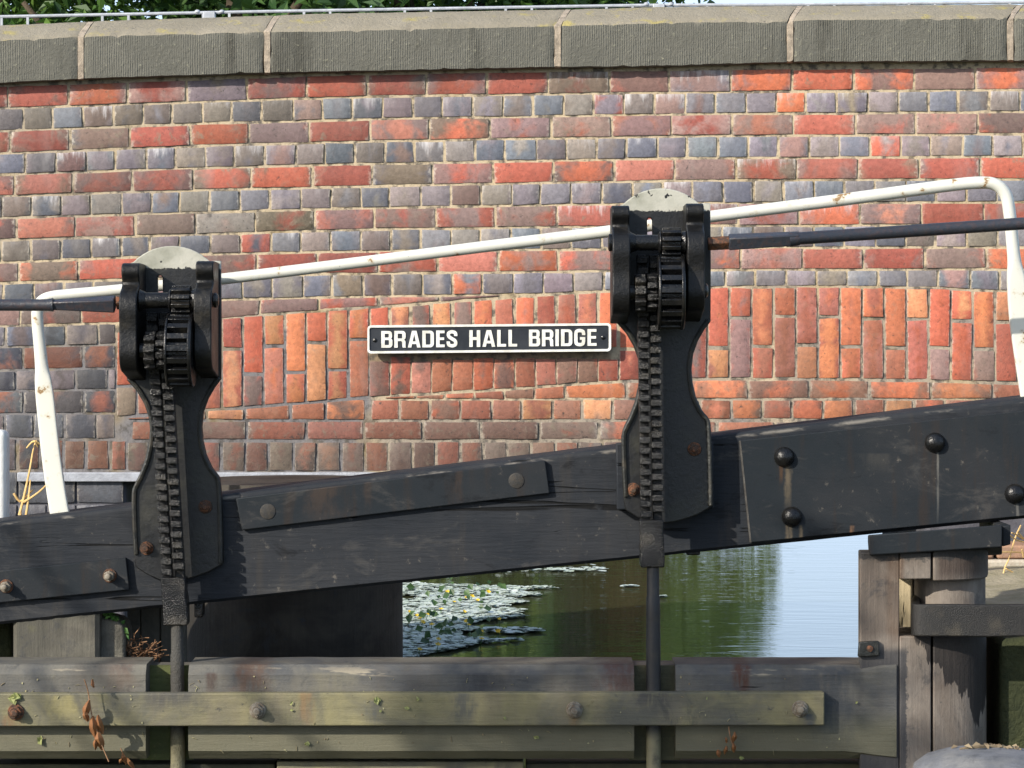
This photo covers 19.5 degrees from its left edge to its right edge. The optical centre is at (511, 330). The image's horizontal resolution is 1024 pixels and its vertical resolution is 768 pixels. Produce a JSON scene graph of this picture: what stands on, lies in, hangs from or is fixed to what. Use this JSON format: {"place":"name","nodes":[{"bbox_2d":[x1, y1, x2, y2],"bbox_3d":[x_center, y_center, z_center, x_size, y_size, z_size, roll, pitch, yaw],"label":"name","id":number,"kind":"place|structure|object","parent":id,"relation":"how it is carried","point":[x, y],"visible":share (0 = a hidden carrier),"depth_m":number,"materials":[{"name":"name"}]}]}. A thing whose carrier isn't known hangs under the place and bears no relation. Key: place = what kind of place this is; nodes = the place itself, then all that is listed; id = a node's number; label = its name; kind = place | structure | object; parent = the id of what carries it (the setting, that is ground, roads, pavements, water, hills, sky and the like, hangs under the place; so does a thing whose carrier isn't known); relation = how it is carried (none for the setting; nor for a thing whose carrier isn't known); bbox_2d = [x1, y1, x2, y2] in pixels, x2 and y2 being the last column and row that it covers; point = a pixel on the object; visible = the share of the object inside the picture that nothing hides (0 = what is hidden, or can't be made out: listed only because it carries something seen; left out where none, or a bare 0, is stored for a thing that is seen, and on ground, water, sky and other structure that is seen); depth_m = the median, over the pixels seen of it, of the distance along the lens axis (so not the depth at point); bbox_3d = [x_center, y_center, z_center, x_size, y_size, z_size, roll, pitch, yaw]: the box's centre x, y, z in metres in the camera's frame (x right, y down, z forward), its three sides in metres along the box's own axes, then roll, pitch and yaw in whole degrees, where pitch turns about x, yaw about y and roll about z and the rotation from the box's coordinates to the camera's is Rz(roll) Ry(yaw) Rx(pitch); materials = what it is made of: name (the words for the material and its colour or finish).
{"place":"outdoors","nodes":[
{"label":"outdoors","id":0,"kind":"place"},
{"bbox_2d":[0,0,196,24],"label":"leafy tree","id":1,"kind":"object","parent":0,"point":[99,6],"visible":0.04,"depth_m":24.29,"materials":[{"name":"green plant"}]},
{"bbox_2d":[3,0,435,24],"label":"leafy tree","id":2,"kind":"object","parent":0,"point":[218,5],"visible":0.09,"depth_m":23.28,"materials":[{"name":"green plant"}]},
{"bbox_2d":[210,0,496,15],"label":"leafy tree","id":3,"kind":"object","parent":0,"point":[265,8],"depth_m":29.86,"materials":[{"name":"green plant"}]},
{"bbox_2d":[177,0,707,16],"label":"leafy tree","id":4,"kind":"object","parent":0,"point":[437,3],"visible":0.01,"depth_m":24.97,"materials":[{"name":"green plant"}]},
{"bbox_2d":[10,0,1023,21],"label":"sky","id":5,"kind":"structure","parent":0,"point":[107,7],"materials":[{"name":"white"}]},
{"bbox_2d":[416,0,714,11],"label":"leafy tree","id":6,"kind":"object","parent":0,"point":[590,1],"depth_m":26.88,"materials":[{"name":"green plant"}]},
{"bbox_2d":[403,533,881,767],"bbox_3d":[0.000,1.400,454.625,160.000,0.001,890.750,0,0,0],"label":"water","id":7,"kind":"structure","parent":0,"point":[795,599],"depth_m":15.11,"materials":[{"name":"green liquid"}]},
{"bbox_2d":[187,475,402,661],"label":"dark canal side wall","id":8,"kind":"structure","parent":7,"relation":"in","point":[366,621],"depth_m":9.64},
{"bbox_2d":[0,4,1023,616],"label":"brick bridge","id":9,"kind":"structure","parent":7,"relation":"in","point":[246,142],"depth_m":11.00,"materials":[{"name":"brick"}]},
{"bbox_2d":[367,323,610,353],"bbox_3d":[-0.083,0.028,10.963,0.897,0.112,0.025,0,0,0],"label":"name sign","id":10,"kind":"object","parent":9,"relation":"attached to","point":[493,338],"visible":1,"depth_m":10.96,"materials":[{"name":"black metal"}]},
{"bbox_2d":[0,1,1023,24],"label":"bridge railing","id":11,"kind":"object","parent":9,"relation":"on","point":[208,14],"visible":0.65,"depth_m":12.20,"materials":[{"name":"metal"}]},
{"bbox_2d":[403,564,666,656],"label":"floating leaves","id":12,"kind":"object","parent":7,"relation":"on","point":[412,636],"visible":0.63,"depth_m":14.71,"materials":[{"name":"green plant"}]},
{"bbox_2d":[405,577,506,643],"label":"raised leaves","id":13,"kind":"object","parent":12,"relation":"on","point":[441,625],"visible":0.99,"depth_m":14.23,"materials":[{"name":"green plant"}]},
{"bbox_2d":[988,541,1023,566],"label":"canal kerb","id":14,"kind":"structure","parent":7,"relation":"in","point":[1016,559],"depth_m":10.74,"materials":[{"name":"stone"}]},
{"bbox_2d":[986,566,1023,603],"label":"lockside bank","id":15,"kind":"structure","parent":0,"point":[1006,587],"depth_m":10.34,"materials":[{"name":"beige concrete"}]},
{"bbox_2d":[1002,525,1023,572],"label":"dry reed","id":16,"kind":"object","parent":15,"relation":"on","point":[1022,538],"visible":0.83,"depth_m":10.57,"materials":[{"name":"plant"}]},
{"label":"ground","id":17,"kind":"structure","parent":0,"visible":0},
{"bbox_2d":[0,395,1023,767],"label":"lock gate","id":18,"kind":"structure","parent":17,"relation":"on","point":[70,577],"depth_m":8.91,"materials":[{"name":"black wood"}]},
{"bbox_2d":[0,623,13,656],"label":"mossy pier","id":19,"kind":"structure","parent":18,"relation":"attached to","point":[6,640],"depth_m":9.20,"materials":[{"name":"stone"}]},
{"bbox_2d":[0,430,8,517],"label":"white post","id":20,"kind":"object","parent":19,"relation":"on","point":[4,473],"visible":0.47,"depth_m":9.37,"materials":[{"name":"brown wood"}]},
{"bbox_2d":[8,692,20,703],"bbox_3d":[-1.464,1.081,8.749,0.041,0.037,0.014,0,0,10],"label":"leaf scrap","id":21,"kind":"object","parent":18,"relation":"on","point":[13,698],"visible":1,"depth_m":8.75,"materials":[{"name":"green plant"}]},
{"bbox_2d":[13,440,45,514],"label":"dry grass","id":22,"kind":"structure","parent":18,"relation":"attached to","point":[23,500],"depth_m":9.31,"materials":[{"name":"plant"}]},
{"bbox_2d":[37,735,42,744],"bbox_3d":[-1.395,1.209,8.794,0.016,0.028,0.012,0,0,0],"label":"leaf scrap","id":23,"kind":"object","parent":18,"relation":"attached to","point":[39,739],"visible":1,"depth_m":8.79,"materials":[{"name":"green plant"}]},
{"bbox_2d":[82,679,108,761],"bbox_3d":[-1.219,1.142,8.709,0.080,0.242,0.040,0,0,0],"label":"dead plant","id":24,"kind":"object","parent":18,"relation":"attached to","point":[95,726],"visible":1,"depth_m":8.70,"materials":[{"name":"brown plant"}]},
{"bbox_2d":[0,246,223,767],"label":"paddle gear","id":25,"kind":"object","parent":18,"relation":"attached to","point":[170,348],"visible":1,"depth_m":8.86,"materials":[{"name":"paint"}]},
{"bbox_2d":[101,613,131,656],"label":"stone block","id":26,"kind":"structure","parent":18,"relation":"on","point":[114,642],"depth_m":9.06,"materials":[{"name":"grey stone"}]},
{"bbox_2d":[102,613,129,639],"bbox_3d":[-1.220,0.897,9.117,0.109,0.098,0.159,0,0,0],"label":"weed plant","id":27,"kind":"object","parent":26,"relation":"on","point":[113,617],"visible":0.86,"depth_m":9.06,"materials":[{"name":"green plant"}]},
{"bbox_2d":[126,627,168,660],"bbox_3d":[-1.131,0.980,9.111,0.166,0.141,0.088,0,0,0],"label":"dried fern","id":28,"kind":"object","parent":26,"relation":"on","point":[130,647],"visible":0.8,"depth_m":9.10,"materials":[{"name":"brown plant"}]},
{"bbox_2d":[119,748,134,767],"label":"dead plant","id":29,"kind":"object","parent":18,"relation":"attached to","point":[125,760],"visible":1,"depth_m":8.77,"materials":[{"name":"brown plant"}]},
{"bbox_2d":[127,607,186,661],"bbox_3d":[-1.113,1.009,9.340,0.180,0.351,0.080,0,0,0],"label":"fender board","id":30,"kind":"object","parent":18,"relation":"attached to","point":[150,624],"visible":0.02,"depth_m":9.31,"materials":[{"name":"black wood"}]},
{"bbox_2d":[374,697,380,704],"bbox_3d":[-0.396,1.087,8.749,0.022,0.026,0.012,0,0,0],"label":"leaf scrap","id":31,"kind":"object","parent":18,"relation":"attached to","point":[377,700],"visible":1,"depth_m":8.75,"materials":[{"name":"green plant"}]},
{"bbox_2d":[1,676,839,753],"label":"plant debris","id":32,"kind":"object","parent":18,"relation":"attached to","point":[383,708],"visible":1,"depth_m":8.80,"materials":[{"name":"plant"}]},
{"bbox_2d":[31,176,1023,513],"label":"white handrail","id":33,"kind":"object","parent":18,"relation":"on","point":[51,444],"visible":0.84,"depth_m":9.13,"materials":[{"name":"metal"}]},
{"bbox_2d":[716,726,736,757],"bbox_3d":[0.632,1.212,8.766,0.061,0.093,0.037,0,0,0],"label":"dead plant","id":34,"kind":"object","parent":18,"relation":"attached to","point":[732,739],"visible":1,"depth_m":8.76,"materials":[{"name":"brown plant"}]},
{"bbox_2d":[608,188,1023,767],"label":"paddle gear","id":35,"kind":"object","parent":18,"relation":"attached to","point":[660,296],"visible":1,"depth_m":8.80,"materials":[{"name":"paint"}]},
{"bbox_2d":[911,595,1023,636],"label":"collar strap","id":36,"kind":"object","parent":18,"relation":"attached to","point":[984,620],"visible":0.94,"depth_m":8.74,"materials":[{"name":"black metal"}]},
{"bbox_2d":[913,745,1023,767],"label":"bollard","id":37,"kind":"object","parent":17,"relation":"on","point":[957,757],"visible":0.91,"depth_m":8.11,"materials":[{"name":"grey stone"}]},
{"bbox_2d":[951,742,1021,749],"bbox_3d":[1.310,1.145,8.211,0.160,0.034,0.143,0,0,-28],"label":"dead weed","id":38,"kind":"object","parent":37,"relation":"on","point":[975,745],"visible":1,"depth_m":8.20,"materials":[{"name":"beige plant"}]},
{"bbox_2d":[986,636,1023,747],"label":"wall","id":39,"kind":"structure","parent":17,"relation":"on","point":[1005,691],"depth_m":8.95,"materials":[{"name":"stone"}]}
]}

